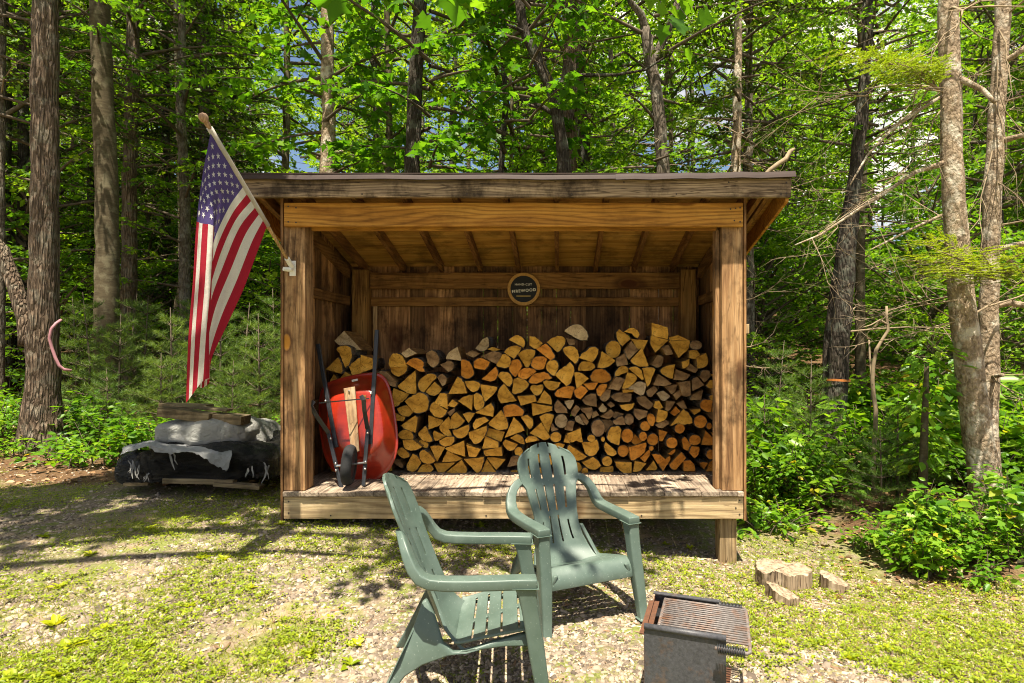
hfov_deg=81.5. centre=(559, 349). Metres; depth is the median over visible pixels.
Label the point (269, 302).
pine sapling
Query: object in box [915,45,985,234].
forest tree
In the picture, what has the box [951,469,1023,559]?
leafy shrub
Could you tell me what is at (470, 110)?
forest tree
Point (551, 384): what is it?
firewood log
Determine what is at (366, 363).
firewood log
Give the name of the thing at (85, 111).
pine tree
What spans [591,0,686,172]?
forest tree
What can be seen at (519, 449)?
firewood log
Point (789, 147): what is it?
forest tree
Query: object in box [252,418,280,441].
full sack
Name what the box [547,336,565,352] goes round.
firewood log
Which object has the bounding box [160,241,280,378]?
understory bush
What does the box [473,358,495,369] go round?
firewood log
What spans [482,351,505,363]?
firewood log
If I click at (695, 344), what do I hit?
firewood log
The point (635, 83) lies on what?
forest tree
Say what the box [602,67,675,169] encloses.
forest tree
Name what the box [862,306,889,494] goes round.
dead sapling
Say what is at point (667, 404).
firewood log
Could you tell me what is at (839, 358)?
dark tree
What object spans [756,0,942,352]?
forest tree
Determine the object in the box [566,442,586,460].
firewood log
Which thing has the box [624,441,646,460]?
firewood log
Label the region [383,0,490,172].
forest tree
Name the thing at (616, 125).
forest tree
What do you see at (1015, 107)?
forest tree
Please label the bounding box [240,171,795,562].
firewood shed
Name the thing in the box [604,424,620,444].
firewood log
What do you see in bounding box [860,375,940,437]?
leafy shrub
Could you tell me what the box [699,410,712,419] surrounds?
firewood log
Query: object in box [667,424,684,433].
firewood log
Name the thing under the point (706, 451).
firewood log
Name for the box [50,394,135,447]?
leafy shrub
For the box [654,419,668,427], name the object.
firewood log
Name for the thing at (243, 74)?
forest tree
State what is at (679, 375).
firewood log
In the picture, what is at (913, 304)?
understory bush
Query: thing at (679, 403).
firewood log
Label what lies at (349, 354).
firewood log
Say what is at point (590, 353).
firewood log
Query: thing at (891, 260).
understory bush
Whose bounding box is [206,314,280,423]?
pine sapling
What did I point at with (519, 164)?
understory bush
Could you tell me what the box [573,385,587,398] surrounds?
firewood log
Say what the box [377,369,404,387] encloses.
firewood log
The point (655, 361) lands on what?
firewood log
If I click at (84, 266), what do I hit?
understory bush
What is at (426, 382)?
firewood log
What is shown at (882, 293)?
understory bush
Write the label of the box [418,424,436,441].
firewood log
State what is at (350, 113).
forest tree
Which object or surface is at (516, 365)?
firewood log
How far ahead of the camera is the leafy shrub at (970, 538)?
4.69 m
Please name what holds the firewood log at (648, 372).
on the firewood log at (650, 390)
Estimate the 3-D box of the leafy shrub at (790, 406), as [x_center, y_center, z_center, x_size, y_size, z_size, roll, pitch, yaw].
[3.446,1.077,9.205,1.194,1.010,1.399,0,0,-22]
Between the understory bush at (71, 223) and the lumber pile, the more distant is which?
the understory bush at (71, 223)
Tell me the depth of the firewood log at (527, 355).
5.39 m
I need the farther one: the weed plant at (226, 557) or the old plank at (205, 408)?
the old plank at (205, 408)
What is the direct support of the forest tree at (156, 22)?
on the ground at (698, 531)
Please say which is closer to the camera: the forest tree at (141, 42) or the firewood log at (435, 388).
the firewood log at (435, 388)
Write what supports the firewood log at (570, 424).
on the firewood log at (575, 434)
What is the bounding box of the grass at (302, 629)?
[0,445,1023,682]
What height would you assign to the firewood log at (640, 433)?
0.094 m
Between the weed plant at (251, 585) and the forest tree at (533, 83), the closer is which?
the weed plant at (251, 585)
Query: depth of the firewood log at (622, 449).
5.39 m
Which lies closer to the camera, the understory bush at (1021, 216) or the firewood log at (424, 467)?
the firewood log at (424, 467)
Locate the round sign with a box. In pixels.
[507,273,539,305]
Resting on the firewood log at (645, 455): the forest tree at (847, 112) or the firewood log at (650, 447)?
the firewood log at (650, 447)
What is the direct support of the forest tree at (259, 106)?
on the ground at (698, 531)
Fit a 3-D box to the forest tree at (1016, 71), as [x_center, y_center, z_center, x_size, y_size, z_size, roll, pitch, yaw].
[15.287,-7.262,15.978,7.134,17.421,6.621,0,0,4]
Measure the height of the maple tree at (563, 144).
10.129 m
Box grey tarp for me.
[120,440,231,470]
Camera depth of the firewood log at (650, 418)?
5.37 m
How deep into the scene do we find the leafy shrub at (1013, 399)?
8.61 m
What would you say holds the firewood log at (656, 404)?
on the firewood log at (660, 415)
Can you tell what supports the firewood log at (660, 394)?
on the firewood log at (667, 404)
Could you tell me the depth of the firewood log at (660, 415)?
5.33 m
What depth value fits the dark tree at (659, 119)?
8.92 m
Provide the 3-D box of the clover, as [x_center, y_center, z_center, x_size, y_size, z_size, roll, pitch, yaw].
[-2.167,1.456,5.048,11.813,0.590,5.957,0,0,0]
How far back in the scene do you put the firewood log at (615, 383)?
5.33 m
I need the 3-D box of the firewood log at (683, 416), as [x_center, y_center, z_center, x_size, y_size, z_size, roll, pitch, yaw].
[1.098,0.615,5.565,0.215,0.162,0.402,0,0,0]
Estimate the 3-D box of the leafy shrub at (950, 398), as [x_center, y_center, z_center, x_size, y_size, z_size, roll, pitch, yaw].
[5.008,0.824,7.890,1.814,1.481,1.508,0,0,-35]
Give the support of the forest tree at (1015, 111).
on the ground at (698, 531)
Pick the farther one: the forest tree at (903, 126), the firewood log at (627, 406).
the forest tree at (903, 126)
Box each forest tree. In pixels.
[5,0,164,339]
[5,0,211,398]
[6,0,236,351]
[6,0,293,402]
[9,19,86,192]
[11,3,78,220]
[11,20,120,212]
[13,0,156,359]
[60,10,254,304]
[62,1,246,303]
[66,2,189,308]
[68,0,300,333]
[83,0,436,383]
[114,0,310,357]
[174,3,261,187]
[174,43,265,162]
[176,0,305,220]
[190,0,310,321]
[208,0,295,231]
[224,19,293,172]
[231,69,305,160]
[231,70,276,170]
[263,0,460,172]
[265,0,489,232]
[277,2,402,172]
[280,4,396,172]
[298,40,371,171]
[298,70,364,163]
[308,0,436,172]
[310,0,441,172]
[337,1,461,159]
[342,56,400,170]
[349,60,433,170]
[351,0,653,172]
[363,1,476,172]
[365,0,538,172]
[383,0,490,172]
[390,0,697,172]
[407,0,617,172]
[419,13,496,172]
[421,12,548,172]
[433,0,629,172]
[444,67,556,172]
[459,1,677,161]
[468,3,625,172]
[476,11,559,168]
[480,0,701,172]
[504,53,561,169]
[506,27,561,168]
[507,0,727,172]
[529,58,625,166]
[530,3,607,172]
[559,0,832,287]
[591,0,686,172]
[592,0,712,172]
[592,96,646,172]
[595,0,759,172]
[598,0,865,292]
[601,41,658,165]
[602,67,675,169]
[619,0,790,216]
[637,0,902,418]
[640,8,753,172]
[698,6,845,300]
[705,4,825,264]
[709,0,987,390]
[713,0,927,350]
[726,5,845,303]
[742,77,846,290]
[754,52,847,323]
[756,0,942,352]
[757,2,856,292]
[761,0,890,294]
[762,15,840,275]
[767,26,849,317]
[790,56,899,324]
[791,0,935,315]
[797,37,891,270]
[799,17,886,246]
[839,7,937,248]
[850,4,1013,317]
[868,0,1023,368]
[869,0,1021,247]
[881,0,1023,295]
[895,0,1023,241]
[898,0,1023,239]
[901,92,1013,236]
[907,92,966,231]
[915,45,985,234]
[918,2,1023,231]
[921,23,1014,227]
[926,1,1023,224]
[929,2,1023,314]
[929,19,1016,233]
[930,0,1023,339]
[934,1,1023,214]
[940,9,1023,290]
[963,0,1023,229]
[964,30,1023,247]
[980,64,1023,230]
[980,104,1023,123]
[981,63,1023,213]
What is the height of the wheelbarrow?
1.332 m
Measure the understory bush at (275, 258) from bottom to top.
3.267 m
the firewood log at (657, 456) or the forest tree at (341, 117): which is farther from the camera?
the forest tree at (341, 117)
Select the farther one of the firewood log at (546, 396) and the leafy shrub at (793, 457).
the leafy shrub at (793, 457)
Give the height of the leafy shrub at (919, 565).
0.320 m
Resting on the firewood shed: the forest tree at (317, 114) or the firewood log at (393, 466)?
the firewood log at (393, 466)
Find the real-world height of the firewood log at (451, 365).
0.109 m
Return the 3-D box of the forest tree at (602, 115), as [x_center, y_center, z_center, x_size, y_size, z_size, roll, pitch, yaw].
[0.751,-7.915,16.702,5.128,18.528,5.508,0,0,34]
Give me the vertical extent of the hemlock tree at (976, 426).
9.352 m
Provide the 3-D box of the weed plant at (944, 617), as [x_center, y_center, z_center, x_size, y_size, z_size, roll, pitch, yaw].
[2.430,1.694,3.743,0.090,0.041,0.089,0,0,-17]
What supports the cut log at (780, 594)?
on the ground at (698, 531)
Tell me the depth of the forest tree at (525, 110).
17.80 m
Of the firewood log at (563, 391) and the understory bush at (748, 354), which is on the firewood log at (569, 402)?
the firewood log at (563, 391)
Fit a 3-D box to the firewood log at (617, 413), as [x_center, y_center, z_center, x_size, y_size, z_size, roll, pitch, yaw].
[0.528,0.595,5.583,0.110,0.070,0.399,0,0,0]
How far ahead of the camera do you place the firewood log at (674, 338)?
5.41 m
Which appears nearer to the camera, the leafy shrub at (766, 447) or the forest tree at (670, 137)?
the leafy shrub at (766, 447)
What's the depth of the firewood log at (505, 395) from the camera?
5.38 m
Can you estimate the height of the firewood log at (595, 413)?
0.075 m
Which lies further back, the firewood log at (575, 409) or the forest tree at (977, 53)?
the forest tree at (977, 53)
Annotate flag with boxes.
[186,113,295,401]
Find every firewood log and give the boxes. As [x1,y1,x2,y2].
[327,357,349,373]
[330,373,342,380]
[335,331,373,350]
[336,345,366,368]
[341,371,351,377]
[349,357,371,374]
[361,355,384,372]
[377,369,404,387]
[388,353,410,366]
[389,456,397,470]
[390,366,415,376]
[392,387,412,406]
[394,455,411,468]
[396,412,414,420]
[396,440,402,456]
[397,404,415,416]
[397,446,417,458]
[398,370,424,393]
[398,427,423,439]
[401,348,426,357]
[401,412,424,432]
[402,437,423,450]
[405,391,438,413]
[406,356,433,371]
[406,447,423,471]
[417,372,444,391]
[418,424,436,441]
[418,461,435,471]
[419,439,435,447]
[419,447,435,463]
[426,349,446,367]
[426,380,447,395]
[428,413,448,428]
[429,401,453,417]
[430,439,445,460]
[433,427,445,440]
[434,389,455,408]
[434,456,455,471]
[437,372,454,385]
[439,412,454,435]
[439,434,459,446]
[440,360,460,371]
[442,451,463,461]
[445,436,470,455]
[446,347,466,360]
[447,405,459,415]
[447,456,471,472]
[448,396,462,406]
[449,376,470,393]
[449,408,466,428]
[452,419,474,437]
[458,392,475,409]
[461,359,477,378]
[463,408,477,422]
[464,450,486,472]
[465,379,483,391]
[466,350,482,357]
[466,442,483,456]
[467,439,483,453]
[468,421,489,443]
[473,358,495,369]
[473,414,491,428]
[474,390,486,410]
[475,337,495,350]
[476,400,495,416]
[480,382,501,401]
[481,459,495,471]
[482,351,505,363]
[482,366,500,381]
[482,436,503,448]
[483,442,504,455]
[486,426,508,441]
[487,453,506,469]
[488,347,502,350]
[488,408,512,429]
[496,354,511,367]
[497,383,517,402]
[498,369,513,386]
[503,400,527,416]
[503,435,518,450]
[504,345,521,358]
[505,416,524,436]
[507,452,518,466]
[509,335,526,347]
[509,358,523,376]
[510,431,526,443]
[511,465,517,471]
[512,376,529,393]
[514,443,526,455]
[517,367,536,378]
[517,391,536,404]
[518,348,538,367]
[521,411,533,429]
[525,434,540,442]
[528,370,551,383]
[529,336,542,348]
[530,383,544,395]
[530,421,549,439]
[531,355,546,369]
[531,399,553,415]
[537,344,557,359]
[537,388,552,404]
[539,411,553,432]
[543,379,560,389]
[546,360,560,375]
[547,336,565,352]
[550,428,560,441]
[551,419,558,430]
[552,383,574,398]
[553,436,564,447]
[554,397,567,412]
[554,411,567,427]
[555,361,574,385]
[562,345,578,363]
[563,430,569,442]
[564,324,588,340]
[564,397,573,408]
[565,416,574,430]
[566,338,575,345]
[566,422,582,441]
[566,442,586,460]
[570,401,579,415]
[573,371,588,387]
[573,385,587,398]
[575,411,584,424]
[576,460,581,471]
[577,360,595,370]
[579,346,598,361]
[579,404,592,418]
[579,410,588,424]
[581,391,596,406]
[581,455,600,469]
[581,463,587,472]
[582,436,599,455]
[583,380,597,389]
[586,429,594,441]
[589,367,611,382]
[590,415,604,436]
[591,407,598,417]
[593,351,614,368]
[595,383,607,396]
[596,388,610,401]
[597,400,606,411]
[597,448,611,465]
[598,406,613,418]
[598,459,613,471]
[599,438,616,455]
[601,340,620,357]
[601,417,613,431]
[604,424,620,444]
[605,400,614,406]
[607,376,624,389]
[610,390,631,401]
[610,408,623,417]
[611,365,628,376]
[611,415,624,424]
[612,353,627,365]
[612,454,631,472]
[614,329,629,345]
[614,439,628,456]
[617,401,634,410]
[620,341,637,359]
[620,372,636,388]
[620,388,633,392]
[620,423,632,442]
[623,328,639,338]
[623,410,633,424]
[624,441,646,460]
[625,364,643,379]
[627,348,648,366]
[628,339,647,349]
[628,380,645,395]
[629,406,647,419]
[631,432,641,444]
[631,457,645,471]
[632,393,652,409]
[632,426,646,440]
[634,417,649,430]
[639,366,654,386]
[640,447,649,461]
[644,385,657,396]
[644,409,654,425]
[644,429,658,445]
[644,456,656,469]
[645,323,668,338]
[645,335,667,352]
[645,440,653,450]
[647,355,663,367]
[647,397,662,408]
[649,407,667,422]
[650,373,670,385]
[650,447,664,463]
[651,425,666,440]
[651,449,669,470]
[653,363,674,378]
[653,388,669,400]
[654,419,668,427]
[655,345,672,354]
[658,434,677,447]
[659,399,674,410]
[660,382,677,393]
[661,445,674,454]
[663,405,679,415]
[664,340,689,357]
[666,335,686,340]
[666,389,680,399]
[666,407,692,425]
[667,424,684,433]
[667,447,685,469]
[669,398,686,408]
[670,379,690,396]
[671,358,689,368]
[672,369,689,379]
[675,433,690,450]
[677,364,697,372]
[679,457,694,470]
[681,349,699,358]
[681,430,700,445]
[683,388,702,399]
[685,405,699,414]
[686,353,707,368]
[686,375,703,390]
[687,398,712,411]
[687,445,699,457]
[688,454,707,468]
[689,340,701,349]
[689,412,706,427]
[692,369,710,381]
[694,427,712,444]
[695,452,712,470]
[697,444,712,458]
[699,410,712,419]
[701,379,712,388]
[702,387,712,393]
[702,392,712,401]
[702,427,712,436]
[705,421,711,428]
[706,417,712,428]
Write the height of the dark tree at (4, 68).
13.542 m
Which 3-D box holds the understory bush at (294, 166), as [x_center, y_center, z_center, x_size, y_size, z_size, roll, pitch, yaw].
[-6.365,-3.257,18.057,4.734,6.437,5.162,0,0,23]
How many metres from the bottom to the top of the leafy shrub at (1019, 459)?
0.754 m
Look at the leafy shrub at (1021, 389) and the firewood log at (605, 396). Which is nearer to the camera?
the firewood log at (605, 396)
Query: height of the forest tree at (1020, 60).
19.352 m
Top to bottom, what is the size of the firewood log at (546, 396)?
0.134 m
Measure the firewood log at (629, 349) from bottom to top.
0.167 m
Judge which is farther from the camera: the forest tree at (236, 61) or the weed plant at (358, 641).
the forest tree at (236, 61)
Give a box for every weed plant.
[0,668,36,680]
[35,532,48,536]
[40,614,66,625]
[43,661,78,678]
[44,581,67,588]
[59,637,87,649]
[83,550,96,556]
[87,622,116,632]
[132,637,155,648]
[183,600,197,607]
[219,553,229,560]
[244,581,257,588]
[301,646,314,654]
[340,655,360,670]
[344,636,364,645]
[473,521,485,527]
[771,636,786,645]
[842,650,860,662]
[875,643,894,649]
[937,613,953,619]
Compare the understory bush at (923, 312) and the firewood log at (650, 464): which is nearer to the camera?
the firewood log at (650, 464)
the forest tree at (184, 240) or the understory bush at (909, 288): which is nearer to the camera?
the forest tree at (184, 240)
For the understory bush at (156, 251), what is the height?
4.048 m
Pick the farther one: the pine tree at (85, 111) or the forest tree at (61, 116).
the forest tree at (61, 116)
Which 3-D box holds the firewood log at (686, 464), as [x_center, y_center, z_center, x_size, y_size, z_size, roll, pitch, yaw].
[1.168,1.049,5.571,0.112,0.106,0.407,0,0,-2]
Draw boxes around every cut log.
[755,559,812,591]
[764,581,799,607]
[819,570,849,593]
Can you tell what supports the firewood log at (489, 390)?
on the firewood log at (480, 403)
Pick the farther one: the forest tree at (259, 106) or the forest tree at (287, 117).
the forest tree at (259, 106)
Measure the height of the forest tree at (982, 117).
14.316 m
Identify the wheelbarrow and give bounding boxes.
[311,330,397,486]
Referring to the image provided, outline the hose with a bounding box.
[48,319,71,371]
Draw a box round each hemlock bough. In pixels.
[814,36,955,100]
[890,225,1023,288]
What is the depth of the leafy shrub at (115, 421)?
7.19 m
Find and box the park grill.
[639,591,751,682]
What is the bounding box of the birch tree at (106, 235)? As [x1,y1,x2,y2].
[16,0,223,419]
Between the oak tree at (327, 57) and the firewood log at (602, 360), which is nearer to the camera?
the firewood log at (602, 360)
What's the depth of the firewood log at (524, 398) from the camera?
5.36 m
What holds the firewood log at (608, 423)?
on the firewood log at (612, 433)
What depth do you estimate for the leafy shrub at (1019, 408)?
7.72 m
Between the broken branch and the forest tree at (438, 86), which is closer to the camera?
the broken branch
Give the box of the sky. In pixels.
[62,0,1021,273]
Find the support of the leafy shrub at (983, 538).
on the ground at (698, 531)
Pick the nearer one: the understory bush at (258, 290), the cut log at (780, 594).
the cut log at (780, 594)
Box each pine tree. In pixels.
[9,0,175,381]
[61,0,252,377]
[71,0,266,391]
[620,0,875,375]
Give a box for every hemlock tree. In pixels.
[698,0,1023,519]
[827,0,1023,468]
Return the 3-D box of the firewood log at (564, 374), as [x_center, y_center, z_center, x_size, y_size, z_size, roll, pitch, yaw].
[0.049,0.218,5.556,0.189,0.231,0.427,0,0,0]
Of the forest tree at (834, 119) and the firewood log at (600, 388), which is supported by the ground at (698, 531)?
the forest tree at (834, 119)
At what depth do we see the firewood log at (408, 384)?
5.38 m
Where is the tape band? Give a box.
[826,379,850,381]
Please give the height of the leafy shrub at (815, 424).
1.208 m
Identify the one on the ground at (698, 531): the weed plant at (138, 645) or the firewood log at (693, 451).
the weed plant at (138, 645)
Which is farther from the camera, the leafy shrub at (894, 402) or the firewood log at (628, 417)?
the leafy shrub at (894, 402)
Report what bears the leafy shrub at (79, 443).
on the ground at (698, 531)
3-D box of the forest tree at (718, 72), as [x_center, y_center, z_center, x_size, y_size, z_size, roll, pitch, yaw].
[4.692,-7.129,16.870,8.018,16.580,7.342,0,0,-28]
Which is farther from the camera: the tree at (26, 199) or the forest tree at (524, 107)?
the forest tree at (524, 107)
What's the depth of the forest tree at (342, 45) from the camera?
30.03 m
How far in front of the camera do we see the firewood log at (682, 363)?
5.48 m
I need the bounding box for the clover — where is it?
[0,436,1023,682]
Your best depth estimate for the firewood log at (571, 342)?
5.39 m
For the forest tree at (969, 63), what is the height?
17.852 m
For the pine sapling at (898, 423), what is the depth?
6.08 m
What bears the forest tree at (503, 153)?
on the ground at (698, 531)
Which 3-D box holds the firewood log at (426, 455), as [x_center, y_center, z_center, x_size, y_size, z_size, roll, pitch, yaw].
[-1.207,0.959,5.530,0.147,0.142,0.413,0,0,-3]
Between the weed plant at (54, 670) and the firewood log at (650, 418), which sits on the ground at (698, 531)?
the weed plant at (54, 670)
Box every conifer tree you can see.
[9,23,86,343]
[13,0,175,292]
[63,13,158,276]
[71,0,320,380]
[113,0,280,300]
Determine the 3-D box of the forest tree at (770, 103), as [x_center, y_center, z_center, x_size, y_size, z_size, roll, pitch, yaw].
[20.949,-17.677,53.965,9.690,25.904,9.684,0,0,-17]
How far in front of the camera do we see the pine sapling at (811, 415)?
6.96 m
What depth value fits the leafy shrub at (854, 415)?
7.15 m
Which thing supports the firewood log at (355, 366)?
on the firewood log at (347, 373)
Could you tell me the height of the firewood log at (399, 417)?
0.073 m
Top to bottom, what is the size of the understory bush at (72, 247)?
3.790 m
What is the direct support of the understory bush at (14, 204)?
on the ground at (698, 531)
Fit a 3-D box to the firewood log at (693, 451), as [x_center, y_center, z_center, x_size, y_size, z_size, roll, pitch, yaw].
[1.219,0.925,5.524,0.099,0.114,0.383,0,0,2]
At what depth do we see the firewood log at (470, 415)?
5.37 m
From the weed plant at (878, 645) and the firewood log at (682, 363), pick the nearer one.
the weed plant at (878, 645)
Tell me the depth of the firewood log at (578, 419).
5.38 m
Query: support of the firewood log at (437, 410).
on the firewood log at (434, 421)
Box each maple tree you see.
[310,0,715,63]
[407,0,672,172]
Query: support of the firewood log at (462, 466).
on the firewood shed
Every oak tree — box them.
[0,0,196,454]
[6,0,257,404]
[171,0,449,185]
[418,0,693,359]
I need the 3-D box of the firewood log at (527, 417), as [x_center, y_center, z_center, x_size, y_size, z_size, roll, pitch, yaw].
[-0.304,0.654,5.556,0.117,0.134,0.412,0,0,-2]
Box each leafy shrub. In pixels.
[0,373,23,436]
[0,381,111,434]
[0,397,66,449]
[0,435,49,456]
[6,436,99,466]
[31,433,148,468]
[40,431,119,459]
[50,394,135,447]
[63,404,146,451]
[92,424,149,466]
[106,417,155,449]
[121,414,154,449]
[147,410,203,440]
[272,410,280,425]
[737,491,835,532]
[737,496,816,541]
[746,386,884,449]
[746,393,806,431]
[746,395,847,493]
[746,418,889,507]
[746,435,855,496]
[746,455,799,507]
[747,496,829,531]
[749,422,872,513]
[750,445,818,499]
[760,472,853,512]
[766,386,821,432]
[775,385,934,485]
[794,447,851,489]
[808,377,934,434]
[812,371,902,441]
[826,519,913,553]
[837,417,919,486]
[846,493,942,555]
[847,371,922,415]
[859,393,957,481]
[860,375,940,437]
[864,481,978,553]
[867,501,972,580]
[884,528,983,580]
[889,477,998,549]
[890,391,953,453]
[891,356,1021,461]
[900,434,962,491]
[902,382,1023,443]
[909,545,1023,592]
[913,500,1000,564]
[928,405,1023,479]
[933,408,1023,474]
[937,410,1023,482]
[937,434,1023,493]
[943,364,1023,403]
[944,398,1022,480]
[948,505,1023,571]
[949,459,1023,545]
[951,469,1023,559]
[999,381,1023,418]
[999,382,1023,418]
[999,405,1023,425]
[999,419,1023,485]
[1005,447,1023,489]
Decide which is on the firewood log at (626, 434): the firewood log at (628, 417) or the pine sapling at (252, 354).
the firewood log at (628, 417)
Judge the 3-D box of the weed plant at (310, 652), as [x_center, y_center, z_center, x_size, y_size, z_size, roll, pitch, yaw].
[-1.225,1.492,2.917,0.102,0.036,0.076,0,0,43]
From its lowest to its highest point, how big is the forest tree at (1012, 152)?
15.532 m
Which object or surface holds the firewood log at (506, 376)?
on the firewood log at (505, 395)
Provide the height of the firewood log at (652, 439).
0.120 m
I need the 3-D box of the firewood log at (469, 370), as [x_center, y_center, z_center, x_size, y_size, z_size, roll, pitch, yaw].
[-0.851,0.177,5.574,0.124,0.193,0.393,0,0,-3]
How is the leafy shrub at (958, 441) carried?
on the ground at (698, 531)
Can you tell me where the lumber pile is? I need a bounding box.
[114,430,280,489]
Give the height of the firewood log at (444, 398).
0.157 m
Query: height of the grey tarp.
0.242 m
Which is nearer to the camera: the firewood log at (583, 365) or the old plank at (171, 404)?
the firewood log at (583, 365)
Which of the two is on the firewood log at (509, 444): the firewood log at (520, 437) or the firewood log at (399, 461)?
the firewood log at (520, 437)
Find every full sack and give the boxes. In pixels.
[154,416,262,444]
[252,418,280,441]
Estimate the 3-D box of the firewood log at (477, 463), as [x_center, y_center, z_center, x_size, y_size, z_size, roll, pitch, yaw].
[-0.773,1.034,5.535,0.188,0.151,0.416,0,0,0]
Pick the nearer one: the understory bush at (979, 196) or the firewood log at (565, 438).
the firewood log at (565, 438)
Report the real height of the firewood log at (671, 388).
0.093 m
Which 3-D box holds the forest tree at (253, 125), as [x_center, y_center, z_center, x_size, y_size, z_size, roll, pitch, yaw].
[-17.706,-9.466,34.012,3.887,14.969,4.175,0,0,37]
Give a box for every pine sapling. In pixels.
[16,297,135,407]
[59,292,142,422]
[60,369,152,437]
[63,314,169,431]
[73,295,185,415]
[76,296,185,427]
[101,356,197,437]
[110,307,227,427]
[140,294,236,414]
[148,303,246,419]
[164,310,280,417]
[192,303,280,419]
[200,361,277,418]
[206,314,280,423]
[233,289,280,421]
[245,316,280,419]
[746,340,823,466]
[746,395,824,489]
[759,359,876,486]
[829,427,929,521]
[835,401,961,507]
[885,337,977,508]
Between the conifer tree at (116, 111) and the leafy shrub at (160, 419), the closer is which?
the leafy shrub at (160, 419)
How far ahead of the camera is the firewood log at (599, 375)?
5.39 m
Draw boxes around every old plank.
[156,406,216,421]
[158,402,213,406]
[172,404,232,411]
[212,412,229,420]
[224,413,250,424]
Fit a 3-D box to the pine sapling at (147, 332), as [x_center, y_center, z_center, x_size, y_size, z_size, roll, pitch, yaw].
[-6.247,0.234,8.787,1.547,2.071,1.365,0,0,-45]
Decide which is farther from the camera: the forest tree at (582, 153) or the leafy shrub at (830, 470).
the forest tree at (582, 153)
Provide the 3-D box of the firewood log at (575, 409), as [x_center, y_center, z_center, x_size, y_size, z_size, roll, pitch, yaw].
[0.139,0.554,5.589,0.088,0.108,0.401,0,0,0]
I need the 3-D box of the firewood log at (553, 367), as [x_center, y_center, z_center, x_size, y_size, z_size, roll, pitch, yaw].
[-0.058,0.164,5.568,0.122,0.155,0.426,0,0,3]
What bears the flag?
attached to the firewood shed
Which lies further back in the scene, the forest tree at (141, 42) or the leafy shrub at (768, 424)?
the forest tree at (141, 42)
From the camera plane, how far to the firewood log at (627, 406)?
5.35 m
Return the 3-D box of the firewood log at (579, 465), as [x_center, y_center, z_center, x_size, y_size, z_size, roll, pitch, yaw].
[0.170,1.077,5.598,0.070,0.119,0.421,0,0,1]
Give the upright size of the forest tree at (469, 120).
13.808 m
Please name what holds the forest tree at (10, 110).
on the ground at (698, 531)
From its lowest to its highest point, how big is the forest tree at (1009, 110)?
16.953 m
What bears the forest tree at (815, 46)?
on the ground at (698, 531)
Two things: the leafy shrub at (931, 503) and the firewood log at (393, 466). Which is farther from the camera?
the firewood log at (393, 466)
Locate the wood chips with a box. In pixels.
[148,472,1023,682]
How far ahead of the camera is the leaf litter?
5.71 m
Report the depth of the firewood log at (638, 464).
5.34 m
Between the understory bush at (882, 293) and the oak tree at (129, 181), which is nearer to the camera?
the oak tree at (129, 181)
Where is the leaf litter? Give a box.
[0,409,1023,605]
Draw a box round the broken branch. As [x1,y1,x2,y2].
[765,148,794,171]
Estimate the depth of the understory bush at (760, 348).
9.95 m
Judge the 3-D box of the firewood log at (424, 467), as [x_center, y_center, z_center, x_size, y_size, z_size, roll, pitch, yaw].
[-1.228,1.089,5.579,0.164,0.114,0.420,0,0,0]
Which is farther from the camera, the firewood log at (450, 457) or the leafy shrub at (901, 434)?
the leafy shrub at (901, 434)
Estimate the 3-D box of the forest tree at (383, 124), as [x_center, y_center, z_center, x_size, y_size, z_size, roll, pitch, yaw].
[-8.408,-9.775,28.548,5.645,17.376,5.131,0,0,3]
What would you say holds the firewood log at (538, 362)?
on the firewood log at (538, 377)
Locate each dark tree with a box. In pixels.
[0,0,141,420]
[5,0,151,399]
[286,0,548,172]
[540,0,811,450]
[663,0,878,340]
[753,0,1011,439]
[756,0,1023,462]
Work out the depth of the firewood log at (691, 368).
5.34 m
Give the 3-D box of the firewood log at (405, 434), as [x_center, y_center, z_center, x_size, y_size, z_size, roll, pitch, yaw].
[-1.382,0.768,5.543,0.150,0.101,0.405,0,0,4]
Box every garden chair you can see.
[382,473,548,682]
[505,442,646,637]
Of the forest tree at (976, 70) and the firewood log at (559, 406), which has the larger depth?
the forest tree at (976, 70)
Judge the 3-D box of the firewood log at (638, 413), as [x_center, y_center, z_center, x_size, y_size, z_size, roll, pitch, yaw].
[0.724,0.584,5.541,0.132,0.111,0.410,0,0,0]
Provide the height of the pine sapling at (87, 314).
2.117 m
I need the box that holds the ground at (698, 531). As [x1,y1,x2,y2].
[0,275,1023,682]
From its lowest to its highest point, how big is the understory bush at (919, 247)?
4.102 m
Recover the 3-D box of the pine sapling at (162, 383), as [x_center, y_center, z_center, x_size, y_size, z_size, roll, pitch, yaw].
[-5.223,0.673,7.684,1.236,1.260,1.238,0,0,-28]
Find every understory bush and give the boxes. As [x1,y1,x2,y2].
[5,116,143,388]
[5,238,159,396]
[6,237,168,380]
[11,112,91,344]
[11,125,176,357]
[12,218,86,361]
[60,155,198,356]
[60,205,176,343]
[60,210,150,355]
[63,242,193,377]
[65,212,196,342]
[121,222,227,359]
[138,204,280,375]
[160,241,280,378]
[171,233,279,331]
[218,245,280,384]
[229,234,277,346]
[234,161,372,361]
[234,262,279,348]
[289,133,403,172]
[317,105,458,172]
[462,146,656,334]
[497,148,541,172]
[746,233,851,396]
[746,328,822,432]
[746,338,790,418]
[754,202,854,385]
[754,203,880,395]
[754,239,805,328]
[755,218,910,371]
[756,216,895,372]
[757,211,824,306]
[774,220,931,374]
[774,238,829,319]
[799,130,1023,392]
[805,250,931,374]
[807,245,921,341]
[824,225,943,344]
[832,238,938,351]
[850,247,938,336]
[853,226,1023,391]
[853,237,917,319]
[854,238,1023,383]
[866,275,1005,399]
[870,145,1023,367]
[872,309,1018,413]
[875,232,945,324]
[878,236,976,351]
[915,227,1023,385]
[925,227,1023,392]
[1004,222,1023,348]
[1005,202,1023,315]
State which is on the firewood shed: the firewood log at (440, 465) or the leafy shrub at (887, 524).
the firewood log at (440, 465)
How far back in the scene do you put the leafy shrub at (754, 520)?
5.46 m

